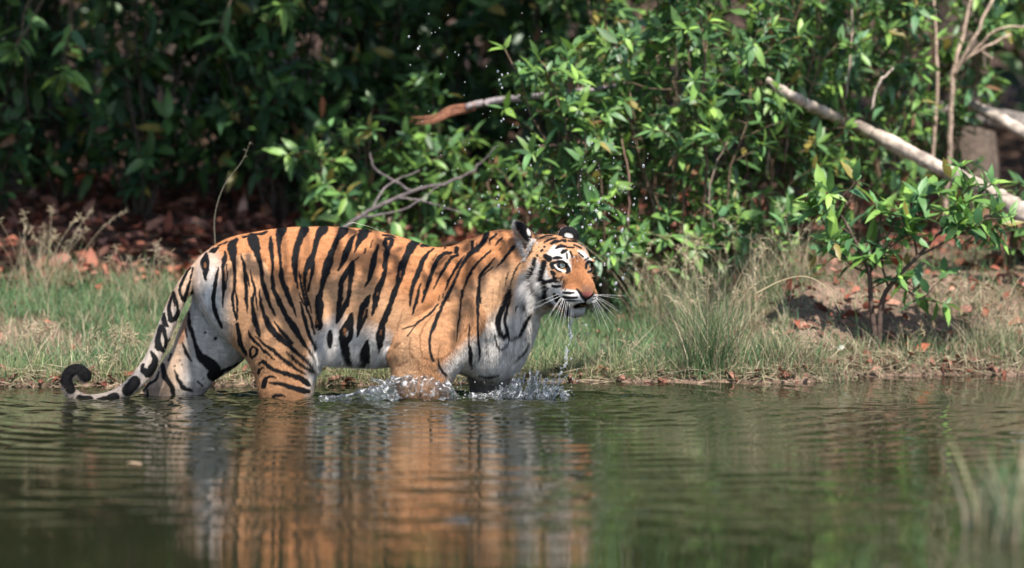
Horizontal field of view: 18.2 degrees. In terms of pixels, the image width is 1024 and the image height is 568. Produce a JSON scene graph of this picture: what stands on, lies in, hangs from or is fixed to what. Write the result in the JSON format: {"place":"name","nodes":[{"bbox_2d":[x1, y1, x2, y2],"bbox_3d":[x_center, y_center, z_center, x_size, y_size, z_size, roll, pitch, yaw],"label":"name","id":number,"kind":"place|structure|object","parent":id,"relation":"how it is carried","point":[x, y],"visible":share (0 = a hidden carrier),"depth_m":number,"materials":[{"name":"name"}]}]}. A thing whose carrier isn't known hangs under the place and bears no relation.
{"place":"outdoors","nodes":[
{"label":"outdoors","id":0,"kind":"place"},
{"bbox_2d":[191,0,312,58],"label":"leafy branch","id":1,"kind":"object","parent":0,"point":[283,8],"visible":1,"depth_m":19.19,"materials":[{"name":"green plant"}]},
{"bbox_2d":[0,374,1023,567],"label":"water","id":2,"kind":"structure","parent":0,"point":[690,475],"depth_m":11.34,"materials":[{"name":"green liquid"}]},
{"bbox_2d":[319,374,456,401],"bbox_3d":[-0.577,0.481,14.785,0.646,0.137,0.138,0,2,0],"label":"water splash","id":3,"kind":"object","parent":2,"relation":"on","point":[373,389],"visible":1,"depth_m":14.80,"materials":[{"name":"liquid"}]},
{"bbox_2d":[453,369,571,400],"bbox_3d":[0.003,0.469,14.880,0.552,0.146,0.273,0,2,0],"label":"water splash","id":4,"kind":"object","parent":2,"relation":"on","point":[517,388],"visible":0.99,"depth_m":14.86,"materials":[{"name":"liquid"}]},
{"bbox_2d":[938,434,1023,528],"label":"grass tuft","id":5,"kind":"object","parent":2,"relation":"on","point":[976,515],"visible":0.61,"depth_m":9.81,"materials":[{"name":"green plant"}]},
{"bbox_2d":[958,436,1023,544],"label":"grass tuft","id":6,"kind":"object","parent":2,"relation":"on","point":[1015,534],"visible":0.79,"depth_m":9.43,"materials":[{"name":"green plant"}]},
{"bbox_2d":[0,0,1023,386],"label":"ground","id":7,"kind":"structure","parent":0,"point":[1010,152],"depth_m":18.86,"materials":[{"name":"soil"}]},
{"bbox_2d":[5,0,59,193],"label":"forest tree","id":8,"kind":"object","parent":7,"relation":"on","point":[17,185],"visible":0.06,"depth_m":21.25,"materials":[{"name":"green plant"}]},
{"bbox_2d":[0,319,68,365],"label":"grass tuft","id":9,"kind":"object","parent":7,"relation":"on","point":[35,332],"visible":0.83,"depth_m":16.04,"materials":[{"name":"plant"}]},
{"bbox_2d":[0,0,77,220],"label":"shade bush","id":10,"kind":"object","parent":7,"relation":"on","point":[17,159],"visible":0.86,"depth_m":19.79,"materials":[{"name":"green plant"}]},
{"bbox_2d":[0,0,92,96],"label":"leafy branch","id":11,"kind":"object","parent":10,"relation":"attached to","point":[34,23],"visible":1,"depth_m":19.28,"materials":[{"name":"green plant"}]},
{"bbox_2d":[0,0,125,203],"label":"shade bush","id":12,"kind":"object","parent":7,"relation":"on","point":[59,136],"visible":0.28,"depth_m":20.64,"materials":[{"name":"green plant"}]},
{"bbox_2d":[0,204,126,293],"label":"grass tuft","id":13,"kind":"object","parent":7,"relation":"on","point":[47,270],"visible":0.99,"depth_m":18.10,"materials":[{"name":"green plant"}]},
{"bbox_2d":[57,345,119,380],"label":"grass tuft","id":14,"kind":"object","parent":7,"relation":"on","point":[115,355],"visible":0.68,"depth_m":15.73,"materials":[{"name":"plant"}]},
{"bbox_2d":[88,321,155,371],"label":"grass tuft","id":15,"kind":"object","parent":7,"relation":"on","point":[122,348],"visible":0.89,"depth_m":15.85,"materials":[{"name":"plant"}]},
{"bbox_2d":[87,239,201,312],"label":"grass tuft","id":16,"kind":"object","parent":7,"relation":"on","point":[152,293],"visible":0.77,"depth_m":17.60,"materials":[{"name":"green plant"}]},
{"bbox_2d":[53,0,243,218],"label":"shade bush","id":17,"kind":"object","parent":7,"relation":"on","point":[140,143],"visible":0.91,"depth_m":20.15,"materials":[{"name":"green plant"}]},
{"bbox_2d":[122,322,178,361],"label":"grass tuft","id":18,"kind":"object","parent":7,"relation":"on","point":[168,348],"visible":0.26,"depth_m":15.99,"materials":[{"name":"green plant"}]},
{"bbox_2d":[158,0,191,145],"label":"forest tree","id":19,"kind":"object","parent":7,"relation":"on","point":[170,48],"visible":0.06,"depth_m":23.46,"materials":[{"name":"green plant"}]},
{"bbox_2d":[94,0,324,206],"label":"shade bush","id":20,"kind":"object","parent":7,"relation":"on","point":[211,88],"visible":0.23,"depth_m":20.81,"materials":[{"name":"green plant"}]},
{"bbox_2d":[214,143,250,244],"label":"grass stalk","id":21,"kind":"object","parent":7,"relation":"on","point":[220,194],"depth_m":16.59,"materials":[{"name":"plant"}]},
{"bbox_2d":[238,195,246,217],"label":"dead leaf","id":22,"kind":"object","parent":7,"relation":"on","point":[242,204],"visible":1,"depth_m":20.29,"materials":[{"name":"brown plant"}]},
{"bbox_2d":[236,360,249,374],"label":"grass tuft","id":23,"kind":"object","parent":7,"relation":"on","point":[242,367],"visible":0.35,"depth_m":15.82,"materials":[{"name":"green plant"}]},
{"bbox_2d":[261,203,269,214],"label":"dead leaf","id":24,"kind":"object","parent":7,"relation":"on","point":[263,210],"visible":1,"depth_m":20.32,"materials":[{"name":"brown plant"}]},
{"bbox_2d":[182,0,376,224],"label":"shade bush","id":25,"kind":"object","parent":7,"relation":"on","point":[262,111],"visible":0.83,"depth_m":20.21,"materials":[{"name":"green plant"}]},
{"bbox_2d":[58,220,620,400],"bbox_3d":[-0.791,0.227,14.955,2.645,1.082,0.609,0,2,0],"label":"tiger","id":26,"kind":"object","parent":7,"relation":"on","point":[288,313],"visible":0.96,"depth_m":14.82},
{"bbox_2d":[558,317,577,381],"bbox_3d":[0.253,0.314,14.765,0.112,0.323,0.047,0,2,0],"label":"water trickle","id":27,"kind":"object","parent":26,"relation":"attached to","point":[570,342],"visible":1,"depth_m":14.76,"materials":[{"name":"clear liquid"}]},
{"bbox_2d":[323,366,390,381],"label":"grass tuft","id":28,"kind":"object","parent":7,"relation":"on","point":[362,372],"visible":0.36,"depth_m":15.76,"materials":[{"name":"green plant"}]},
{"bbox_2d":[263,90,452,246],"bbox_3d":[-0.899,-0.584,18.796,1.104,1.111,0.791,0,2,0],"label":"shrub","id":29,"kind":"object","parent":7,"relation":"on","point":[346,209],"visible":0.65,"depth_m":18.77,"materials":[{"name":"green plant"}]},
{"bbox_2d":[283,0,455,195],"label":"shade bush","id":30,"kind":"object","parent":7,"relation":"on","point":[386,52],"visible":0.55,"depth_m":21.00,"materials":[{"name":"green plant"}]},
{"bbox_2d":[380,1,410,174],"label":"forest tree","id":31,"kind":"object","parent":7,"relation":"on","point":[386,127],"visible":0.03,"depth_m":21.72,"materials":[{"name":"green plant"}]},
{"bbox_2d":[320,96,325,118],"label":"dead leaf","id":32,"kind":"object","parent":31,"relation":"hanging from","point":[322,105],"visible":1,"depth_m":19.38,"materials":[{"name":"brown plant"}]},
{"bbox_2d":[368,62,508,246],"bbox_3d":[-0.450,-0.696,19.046,0.882,1.287,0.964,-1,3,-27],"label":"shrub","id":33,"kind":"object","parent":7,"relation":"on","point":[421,138],"visible":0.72,"depth_m":19.02,"materials":[{"name":"green plant"}]},
{"bbox_2d":[361,0,546,191],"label":"shade bush","id":34,"kind":"object","parent":7,"relation":"on","point":[473,81],"visible":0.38,"depth_m":21.42,"materials":[{"name":"green plant"}]},
{"bbox_2d":[479,5,511,178],"bbox_3d":[-0.028,-2.893,20.005,3.351,4.724,4.578,-1,3,-26],"label":"forest tree","id":35,"kind":"object","parent":7,"relation":"on","point":[488,130],"visible":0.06,"depth_m":22.14,"materials":[{"name":"green plant"}]},
{"bbox_2d":[0,229,1023,385],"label":"grass","id":36,"kind":"structure","parent":7,"relation":"on","point":[547,328],"depth_m":16.88,"materials":[{"name":"green plant"}]},
{"bbox_2d":[0,167,1023,386],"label":"leaf litter","id":37,"kind":"object","parent":7,"relation":"on","point":[171,203],"visible":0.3,"depth_m":19.70,"materials":[{"name":"brown plant"}]},
{"bbox_2d":[342,147,495,227],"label":"bare branch","id":38,"kind":"object","parent":37,"relation":"on","point":[374,207],"visible":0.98,"depth_m":17.92,"materials":[{"name":"grey plant"}]},
{"bbox_2d":[0,332,1023,388],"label":"straw debris","id":39,"kind":"object","parent":7,"relation":"on","point":[813,376],"visible":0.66,"depth_m":15.90,"materials":[{"name":"brown plant"}]},
{"bbox_2d":[436,143,589,245],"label":"shrub","id":40,"kind":"object","parent":7,"relation":"on","point":[528,196],"visible":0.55,"depth_m":18.75,"materials":[{"name":"green plant"}]},
{"bbox_2d":[5,0,1023,143],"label":"forest","id":41,"kind":"object","parent":7,"relation":"on","point":[1014,56],"visible":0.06,"depth_m":25.07,"materials":[{"name":"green plant"}]},
{"bbox_2d":[450,0,595,194],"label":"shade bush","id":42,"kind":"object","parent":7,"relation":"on","point":[524,29],"visible":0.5,"depth_m":20.83,"materials":[{"name":"green plant"}]},
{"bbox_2d":[524,335,612,376],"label":"grass tuft","id":43,"kind":"object","parent":7,"relation":"on","point":[581,343],"visible":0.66,"depth_m":16.04,"materials":[{"name":"green plant"}]},
{"bbox_2d":[488,35,680,316],"bbox_3d":[0.397,-0.576,17.631,1.080,1.592,1.106,0,2,0],"label":"leafy shrub","id":44,"kind":"object","parent":7,"relation":"on","point":[569,109],"visible":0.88,"depth_m":17.46,"materials":[{"name":"green plant"}]},
{"bbox_2d":[411,84,635,125],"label":"broken branch","id":45,"kind":"object","parent":44,"relation":"on","point":[449,112],"visible":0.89,"depth_m":18.46,"materials":[{"name":"brown plant"}]},
{"bbox_2d":[524,141,584,149],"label":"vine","id":46,"kind":"object","parent":45,"relation":"hanging from","point":[557,144],"visible":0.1,"depth_m":18.18,"materials":[{"name":"brown plant"}]},
{"bbox_2d":[621,134,630,230],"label":"stem","id":47,"kind":"object","parent":44,"relation":"attached to","point":[628,211],"visible":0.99,"depth_m":17.40,"materials":[{"name":"brown plant"}]},
{"bbox_2d":[576,348,631,377],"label":"grass tuft","id":48,"kind":"object","parent":7,"relation":"on","point":[612,365],"visible":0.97,"depth_m":15.97,"materials":[{"name":"green plant"}]},
{"bbox_2d":[603,332,675,374],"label":"grass tuft","id":49,"kind":"object","parent":7,"relation":"on","point":[629,348],"visible":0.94,"depth_m":16.01,"materials":[{"name":"green plant"}]},
{"bbox_2d":[590,219,689,314],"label":"shrub","id":50,"kind":"object","parent":7,"relation":"on","point":[628,250],"visible":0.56,"depth_m":17.65,"materials":[{"name":"green plant"}]},
{"bbox_2d":[535,0,745,251],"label":"leafy shrub","id":51,"kind":"object","parent":7,"relation":"on","point":[639,55],"visible":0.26,"depth_m":19.19,"materials":[{"name":"green plant"}]},
{"bbox_2d":[556,231,733,332],"bbox_3d":[0.837,-0.011,17.272,0.956,0.561,0.849,1,3,24],"label":"grass tuft","id":52,"kind":"object","parent":7,"relation":"on","point":[660,305],"visible":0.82,"depth_m":17.18,"materials":[{"name":"green plant"}]},
{"bbox_2d":[626,288,685,354],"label":"grass stalk","id":53,"kind":"object","parent":7,"relation":"on","point":[655,324],"depth_m":16.33,"materials":[{"name":"beige plant"}]},
{"bbox_2d":[633,344,710,379],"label":"grass tuft","id":54,"kind":"object","parent":7,"relation":"on","point":[670,364],"visible":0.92,"depth_m":15.97,"materials":[{"name":"green plant"}]},
{"bbox_2d":[574,0,811,303],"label":"leafy shrub","id":55,"kind":"object","parent":7,"relation":"on","point":[688,164],"visible":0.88,"depth_m":17.68,"materials":[{"name":"green plant"}]},
{"bbox_2d":[708,141,727,237],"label":"stem","id":56,"kind":"object","parent":55,"relation":"attached to","point":[710,187],"visible":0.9,"depth_m":17.59,"materials":[{"name":"brown plant"}]},
{"bbox_2d":[631,228,774,339],"bbox_3d":[1.042,0.012,16.886,0.845,0.614,0.764,-2,3,-41],"label":"grass tuft","id":57,"kind":"object","parent":7,"relation":"on","point":[722,287],"visible":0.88,"depth_m":16.89,"materials":[{"name":"green plant"}]},
{"bbox_2d":[628,266,788,379],"bbox_3d":[1.017,0.196,15.979,0.835,0.584,0.790,-2,3,-33],"label":"grass tuft","id":58,"kind":"object","parent":7,"relation":"on","point":[714,343],"visible":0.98,"depth_m":15.96,"materials":[{"name":"green plant"}]},
{"bbox_2d":[672,190,825,298],"bbox_3d":[1.296,-0.184,17.619,0.930,0.698,0.602,1,3,30],"label":"shrub","id":59,"kind":"object","parent":7,"relation":"on","point":[755,216],"visible":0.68,"depth_m":17.54,"materials":[{"name":"green plant"}]},
{"bbox_2d":[648,195,851,316],"bbox_3d":[1.281,-0.136,17.336,1.109,0.726,0.673,0,2,0],"label":"grass tuft","id":60,"kind":"object","parent":7,"relation":"on","point":[773,266],"visible":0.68,"depth_m":17.29,"materials":[{"name":"green plant"}]},
{"bbox_2d":[641,0,872,260],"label":"leafy shrub","id":61,"kind":"object","parent":7,"relation":"on","point":[788,177],"visible":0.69,"depth_m":18.17,"materials":[{"name":"green plant"}]},
{"bbox_2d":[765,69,777,176],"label":"stem","id":62,"kind":"object","parent":61,"relation":"attached to","point":[767,162],"visible":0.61,"depth_m":18.08,"materials":[{"name":"brown plant"}]},
{"bbox_2d":[784,72,789,162],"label":"stem","id":63,"kind":"object","parent":61,"relation":"attached to","point":[787,134],"visible":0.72,"depth_m":18.08,"materials":[{"name":"brown plant"}]},
{"bbox_2d":[845,2,853,98],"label":"stem","id":64,"kind":"object","parent":61,"relation":"attached to","point":[847,81],"visible":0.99,"depth_m":18.26,"materials":[{"name":"brown plant"}]},
{"bbox_2d":[724,314,820,373],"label":"grass tuft","id":65,"kind":"object","parent":7,"relation":"on","point":[782,355],"visible":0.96,"depth_m":15.98,"materials":[{"name":"plant"}]},
{"bbox_2d":[776,0,807,165],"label":"forest tree","id":66,"kind":"object","parent":7,"relation":"on","point":[778,162],"depth_m":22.85,"materials":[{"name":"green plant"}]},
{"bbox_2d":[754,276,839,310],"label":"grass stalk","id":67,"kind":"object","parent":7,"relation":"on","point":[794,277],"depth_m":16.19,"materials":[{"name":"beige plant"}]},
{"bbox_2d":[788,332,864,381],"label":"grass tuft","id":68,"kind":"object","parent":7,"relation":"on","point":[823,374],"visible":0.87,"depth_m":16.01,"materials":[{"name":"plant"}]},
{"bbox_2d":[748,0,963,246],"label":"leafy shrub","id":69,"kind":"object","parent":7,"relation":"on","point":[862,63],"visible":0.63,"depth_m":18.63,"materials":[{"name":"green plant"}]},
{"bbox_2d":[765,77,1023,225],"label":"fallen trunk","id":70,"kind":"object","parent":7,"relation":"on","point":[898,146],"visible":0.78,"depth_m":17.98,"materials":[{"name":"beige wood"}]},
{"bbox_2d":[870,68,893,109],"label":"stem","id":71,"kind":"object","parent":70,"relation":"on","point":[877,87],"visible":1,"depth_m":18.06,"materials":[{"name":"beige plant"}]},
{"bbox_2d":[791,156,1023,348],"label":"sapling","id":72,"kind":"object","parent":7,"relation":"on","point":[951,222],"visible":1,"depth_m":16.48,"materials":[{"name":"green plant"}]},
{"bbox_2d":[916,343,929,350],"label":"dead leaf","id":73,"kind":"object","parent":7,"relation":"on","point":[922,344],"visible":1,"depth_m":16.55,"materials":[{"name":"brown plant"}]},
{"bbox_2d":[838,0,1023,232],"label":"leafy shrub","id":74,"kind":"object","parent":7,"relation":"on","point":[962,94],"visible":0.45,"depth_m":19.37,"materials":[{"name":"green plant"}]},
{"bbox_2d":[889,320,972,368],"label":"grass tuft","id":75,"kind":"object","parent":7,"relation":"on","point":[935,345],"visible":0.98,"depth_m":16.56,"materials":[{"name":"plant"}]},
{"bbox_2d":[870,99,1023,132],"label":"fallen trunk","id":76,"kind":"object","parent":7,"relation":"on","point":[987,124],"visible":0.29,"depth_m":19.92,"materials":[{"name":"grey wood"}]},
{"bbox_2d":[900,269,1023,329],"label":"grass tuft","id":77,"kind":"object","parent":7,"relation":"on","point":[980,301],"visible":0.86,"depth_m":17.10,"materials":[{"name":"plant"}]},
{"bbox_2d":[932,0,998,212],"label":"forest tree","id":78,"kind":"object","parent":7,"relation":"on","point":[983,143],"visible":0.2,"depth_m":20.47,"materials":[{"name":"plant"}]},
{"bbox_2d":[923,299,1023,367],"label":"grass tuft","id":79,"kind":"object","parent":7,"relation":"on","point":[986,336],"visible":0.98,"depth_m":16.62,"materials":[{"name":"plant"}]},
{"bbox_2d":[931,0,1023,231],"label":"dry branch","id":80,"kind":"object","parent":7,"relation":"on","point":[956,67],"visible":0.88,"depth_m":18.96,"materials":[{"name":"brown plant"}]},
{"bbox_2d":[933,170,1023,268],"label":"shrub","id":81,"kind":"object","parent":7,"relation":"on","point":[1013,241],"visible":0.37,"depth_m":17.96,"materials":[{"name":"green plant"}]},
{"bbox_2d":[967,100,1023,139],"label":"fallen trunk","id":82,"kind":"object","parent":7,"relation":"on","point":[1011,126],"visible":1,"depth_m":19.21,"materials":[{"name":"beige wood"}]}
]}

